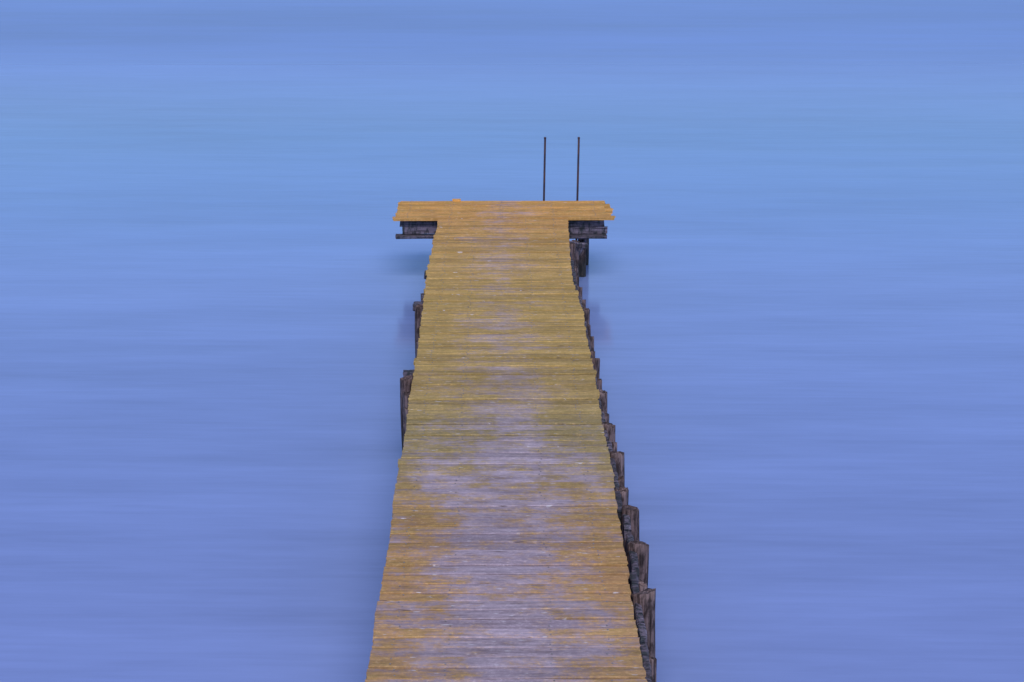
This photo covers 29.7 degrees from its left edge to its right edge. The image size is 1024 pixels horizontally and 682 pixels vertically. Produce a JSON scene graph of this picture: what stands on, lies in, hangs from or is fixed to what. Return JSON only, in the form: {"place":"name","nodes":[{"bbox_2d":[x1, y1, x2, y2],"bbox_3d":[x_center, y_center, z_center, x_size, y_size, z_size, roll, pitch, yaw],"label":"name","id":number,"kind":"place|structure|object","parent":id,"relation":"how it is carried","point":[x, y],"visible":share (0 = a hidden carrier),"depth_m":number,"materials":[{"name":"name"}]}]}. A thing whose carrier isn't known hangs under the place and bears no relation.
{"place":"outdoors","nodes":[
{"label":"outdoors","id":0,"kind":"place"},
{"bbox_2d":[0,0,1023,681],"bbox_3d":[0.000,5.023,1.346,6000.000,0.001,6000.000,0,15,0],"label":"water","id":1,"kind":"structure","parent":0,"point":[802,286],"depth_m":21.48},
{"bbox_2d":[365,199,656,681],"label":"wooden pier","id":2,"kind":"structure","parent":1,"relation":"in","point":[518,550],"depth_m":13.55,"materials":[{"name":"wood"}]},
{"bbox_2d":[543,137,579,239],"bbox_3d":[0.592,-1.399,23.724,0.471,2.223,0.089,0,15,0],"label":"dock ladder","id":3,"kind":"object","parent":2,"relation":"attached to","point":[544,171],"visible":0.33,"depth_m":23.56,"materials":[{"name":"metal"}]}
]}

